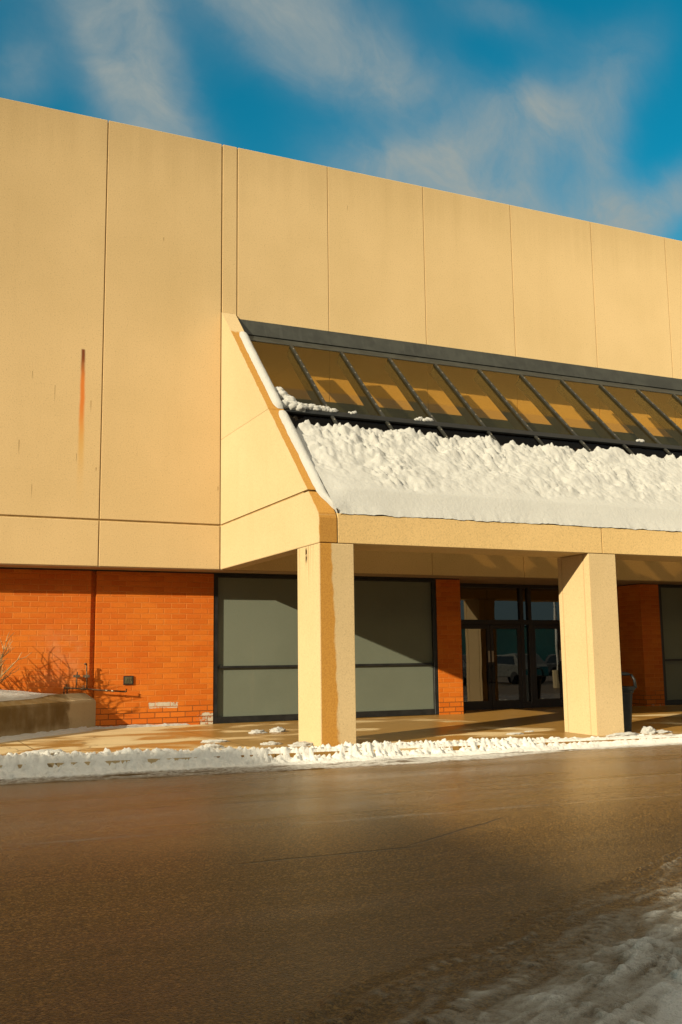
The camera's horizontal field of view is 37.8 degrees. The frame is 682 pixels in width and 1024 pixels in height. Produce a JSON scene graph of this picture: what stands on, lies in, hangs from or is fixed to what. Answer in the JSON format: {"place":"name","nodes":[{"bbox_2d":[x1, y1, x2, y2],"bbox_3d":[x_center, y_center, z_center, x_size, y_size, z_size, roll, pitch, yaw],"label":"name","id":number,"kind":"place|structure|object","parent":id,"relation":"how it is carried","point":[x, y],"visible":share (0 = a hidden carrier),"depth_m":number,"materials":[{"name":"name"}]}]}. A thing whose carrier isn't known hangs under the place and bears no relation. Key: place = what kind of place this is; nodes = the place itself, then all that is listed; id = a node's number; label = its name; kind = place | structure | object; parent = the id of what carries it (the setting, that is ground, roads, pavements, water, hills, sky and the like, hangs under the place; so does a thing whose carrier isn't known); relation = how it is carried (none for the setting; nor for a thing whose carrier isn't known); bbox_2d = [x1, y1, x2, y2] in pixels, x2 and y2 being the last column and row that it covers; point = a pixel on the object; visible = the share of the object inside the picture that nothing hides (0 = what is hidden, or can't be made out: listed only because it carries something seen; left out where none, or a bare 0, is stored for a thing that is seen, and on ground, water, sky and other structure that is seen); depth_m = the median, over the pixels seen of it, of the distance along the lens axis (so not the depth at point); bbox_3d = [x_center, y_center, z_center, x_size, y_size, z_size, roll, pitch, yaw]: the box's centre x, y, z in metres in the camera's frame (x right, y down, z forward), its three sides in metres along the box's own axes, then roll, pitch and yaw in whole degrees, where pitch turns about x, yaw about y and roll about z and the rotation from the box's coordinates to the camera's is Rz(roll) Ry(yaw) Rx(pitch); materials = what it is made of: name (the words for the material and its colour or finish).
{"place":"outdoors","nodes":[
{"label":"outdoors","id":0,"kind":"place"},
{"bbox_2d":[0,744,681,1023],"bbox_3d":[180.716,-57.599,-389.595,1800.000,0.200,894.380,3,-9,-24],"label":"road","id":1,"kind":"structure","parent":0,"point":[267,897],"depth_m":7.23,"materials":[{"name":"grey asphalt"}]},
{"bbox_2d":[0,737,677,767],"bbox_3d":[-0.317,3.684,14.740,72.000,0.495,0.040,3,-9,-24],"label":"kerb","id":2,"kind":"structure","parent":1,"relation":"on","point":[326,753],"depth_m":14.74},
{"bbox_2d":[0,733,681,785],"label":"snow bank","id":3,"kind":"structure","parent":1,"relation":"on","point":[35,769],"depth_m":14.22,"materials":[{"name":"white snow"}]},
{"bbox_2d":[270,843,681,1023],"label":"slush","id":4,"kind":"object","parent":1,"relation":"on","point":[607,952],"visible":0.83,"depth_m":4.76,"materials":[{"name":"snow"},{"name":"ice"}]},
{"bbox_2d":[0,705,681,755],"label":"sidewalk","id":5,"kind":"structure","parent":0,"point":[543,722],"depth_m":18.51,"materials":[{"name":"beige concrete"}]},
{"bbox_2d":[19,749,63,755],"bbox_3d":[-4.192,3.383,13.964,0.752,0.115,0.327,3,-9,-24],"label":"snow clump","id":6,"kind":"object","parent":5,"relation":"on","point":[51,751],"visible":0.2,"depth_m":13.94,"materials":[{"name":"white snow"}]},
{"bbox_2d":[0,726,92,742],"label":"planter snow","id":7,"kind":"structure","parent":5,"relation":"on","point":[41,734],"depth_m":17.73,"materials":[{"name":"white snow"}]},
{"bbox_2d":[0,693,95,736],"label":"planter","id":8,"kind":"object","parent":5,"relation":"on","point":[53,712],"visible":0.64,"depth_m":18.16,"materials":[{"name":"concrete"}]},
{"bbox_2d":[0,689,52,700],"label":"planter top snow","id":9,"kind":"structure","parent":8,"relation":"on","point":[6,695],"depth_m":17.91,"materials":[{"name":"white snow"}]},
{"bbox_2d":[0,632,31,682],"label":"bare shrub","id":10,"kind":"object","parent":9,"relation":"on","point":[2,655],"visible":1,"depth_m":18.13,"materials":[{"name":"brown plant"}]},
{"bbox_2d":[63,663,126,693],"bbox_3d":[-4.824,3.273,19.592,1.241,0.623,0.193,3,-9,-24],"label":"valve pipe","id":11,"kind":"object","parent":8,"relation":"on","point":[76,676],"visible":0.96,"depth_m":19.44,"materials":[{"name":"metal"}]},
{"bbox_2d":[89,723,188,729],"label":"snow","id":12,"kind":"structure","parent":5,"relation":"on","point":[129,726],"depth_m":19.77,"materials":[{"name":"white snow"}]},
{"bbox_2d":[197,743,225,748],"bbox_3d":[-1.968,3.559,15.129,0.457,0.099,0.231,3,-9,-24],"label":"snow clump","id":13,"kind":"object","parent":5,"relation":"on","point":[215,746],"visible":0.55,"depth_m":15.09,"materials":[{"name":"white snow"}]},
{"bbox_2d":[201,739,228,742],"bbox_3d":[-2.045,3.744,16.285,0.540,0.065,0.211,3,-9,-24],"label":"snow clump","id":14,"kind":"object","parent":5,"relation":"on","point":[212,741],"visible":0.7,"depth_m":16.23,"materials":[{"name":"white snow"}]},
{"bbox_2d":[248,729,267,733],"bbox_3d":[-1.504,3.991,18.111,0.365,0.090,0.175,3,-9,-24],"label":"snow clump","id":15,"kind":"object","parent":5,"relation":"on","point":[255,731],"visible":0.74,"depth_m":18.05,"materials":[{"name":"white snow"}]},
{"bbox_2d":[260,741,282,744],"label":"snow clump","id":16,"kind":"object","parent":5,"relation":"on","point":[271,743],"visible":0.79,"depth_m":15.74,"materials":[{"name":"white snow"}]},
{"bbox_2d":[269,726,285,731],"bbox_3d":[-1.163,4.013,18.376,0.343,0.118,0.200,3,-9,-24],"label":"snow clump","id":17,"kind":"object","parent":5,"relation":"on","point":[278,729],"visible":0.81,"depth_m":18.33,"materials":[{"name":"white snow"}]},
{"bbox_2d":[288,741,313,746],"bbox_3d":[-0.611,3.629,15.586,0.476,0.088,0.229,3,-9,-24],"label":"snow clump","id":18,"kind":"object","parent":5,"relation":"on","point":[299,744],"visible":0.67,"depth_m":15.51,"materials":[{"name":"white snow"}]},
{"bbox_2d":[505,732,523,734],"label":"snow clump","id":19,"kind":"object","parent":5,"relation":"on","point":[513,733],"visible":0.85,"depth_m":17.74,"materials":[{"name":"white snow"}]},
{"bbox_2d":[606,732,639,736],"bbox_3d":[4.977,3.922,17.581,0.813,0.087,0.225,3,-9,-24],"label":"snow clump","id":20,"kind":"object","parent":5,"relation":"on","point":[623,734],"visible":0.61,"depth_m":17.50,"materials":[{"name":"white snow"}]},
{"bbox_2d":[621,672,636,731],"bbox_3d":[5.064,3.489,18.312,0.586,1.100,0.586,3,-9,-24],"label":"litter bin","id":21,"kind":"object","parent":5,"relation":"on","point":[627,692],"visible":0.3,"depth_m":18.12,"materials":[{"name":"black plastic"}]},
{"bbox_2d":[640,726,655,733],"bbox_3d":[5.567,3.961,18.101,0.305,0.152,0.233,3,-9,-24],"label":"snow clump","id":22,"kind":"object","parent":5,"relation":"on","point":[647,730],"visible":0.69,"depth_m":18.03,"materials":[{"name":"white snow"}]},
{"bbox_2d":[655,729,671,732],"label":"snow clump","id":23,"kind":"object","parent":5,"relation":"on","point":[661,731],"visible":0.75,"depth_m":18.19,"materials":[{"name":"white snow"}]},
{"bbox_2d":[0,0,681,240],"label":"sky","id":24,"kind":"structure","parent":0,"point":[567,108],"materials":[{"name":"blue"}]},
{"label":"ground","id":25,"kind":"structure","parent":0,"visible":0},
{"bbox_2d":[0,98,681,746],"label":"store building","id":26,"kind":"structure","parent":25,"relation":"on","point":[182,540],"depth_m":20.83,"materials":[{"name":"concrete"}]},
{"bbox_2d":[123,676,133,684],"bbox_3d":[-4.244,3.361,19.918,0.200,0.173,0.042,3,-9,-24],"label":"wall plate","id":27,"kind":"object","parent":26,"relation":"attached to","point":[127,680],"depth_m":19.90,"materials":[{"name":"grey metal"}]},
{"bbox_2d":[239,331,284,409],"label":"snow","id":28,"kind":"structure","parent":26,"relation":"on","point":[263,374],"depth_m":19.27,"materials":[{"name":"white snow"}]},
{"bbox_2d":[275,387,337,412],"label":"snow","id":29,"kind":"structure","parent":26,"relation":"on","point":[290,402],"depth_m":18.81,"materials":[{"name":"white snow"}]},
{"bbox_2d":[279,410,337,512],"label":"snow","id":30,"kind":"structure","parent":26,"relation":"on","point":[309,467],"depth_m":17.02,"materials":[{"name":"white snow"}]},
{"bbox_2d":[213,574,438,723],"bbox_3d":[-0.246,2.975,21.950,5.377,3.090,0.135,3,-9,-24],"label":"window","id":31,"kind":"structure","parent":26,"relation":"in","point":[255,624],"depth_m":21.69,"materials":[{"name":"grey glass"}]},
{"bbox_2d":[414,417,433,421],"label":"snow","id":32,"kind":"structure","parent":26,"relation":"on","point":[427,419],"depth_m":19.87,"materials":[{"name":"white snow"}]},
{"bbox_2d":[461,625,491,709],"bbox_3d":[3.342,3.852,24.719,0.915,2.090,0.136,3,-9,-24],"label":"entrance door","id":33,"kind":"structure","parent":26,"relation":"in","point":[476,656],"depth_m":24.77,"materials":[{"name":"glass"}]},
{"bbox_2d":[296,420,681,531],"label":"roof snow","id":34,"kind":"structure","parent":26,"relation":"on","point":[409,472],"depth_m":18.35,"materials":[{"name":"white snow"}]},
{"bbox_2d":[490,625,522,708],"bbox_3d":[4.183,3.897,25.102,0.915,2.090,0.136,3,-9,-24],"label":"entrance door","id":35,"kind":"structure","parent":26,"relation":"in","point":[505,640],"depth_m":25.14,"materials":[{"name":"glass"}]},
{"bbox_2d":[532,625,563,707],"bbox_3d":[5.337,3.960,25.628,0.915,2.090,0.136,3,-9,-24],"label":"entrance door","id":36,"kind":"structure","parent":26,"relation":"in","point":[547,658],"depth_m":25.66,"materials":[{"name":"glass"}]},
{"bbox_2d":[658,585,681,704],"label":"window","id":37,"kind":"structure","parent":26,"relation":"in","point":[670,596],"depth_m":26.00,"materials":[{"name":"grey glass"}]}
]}

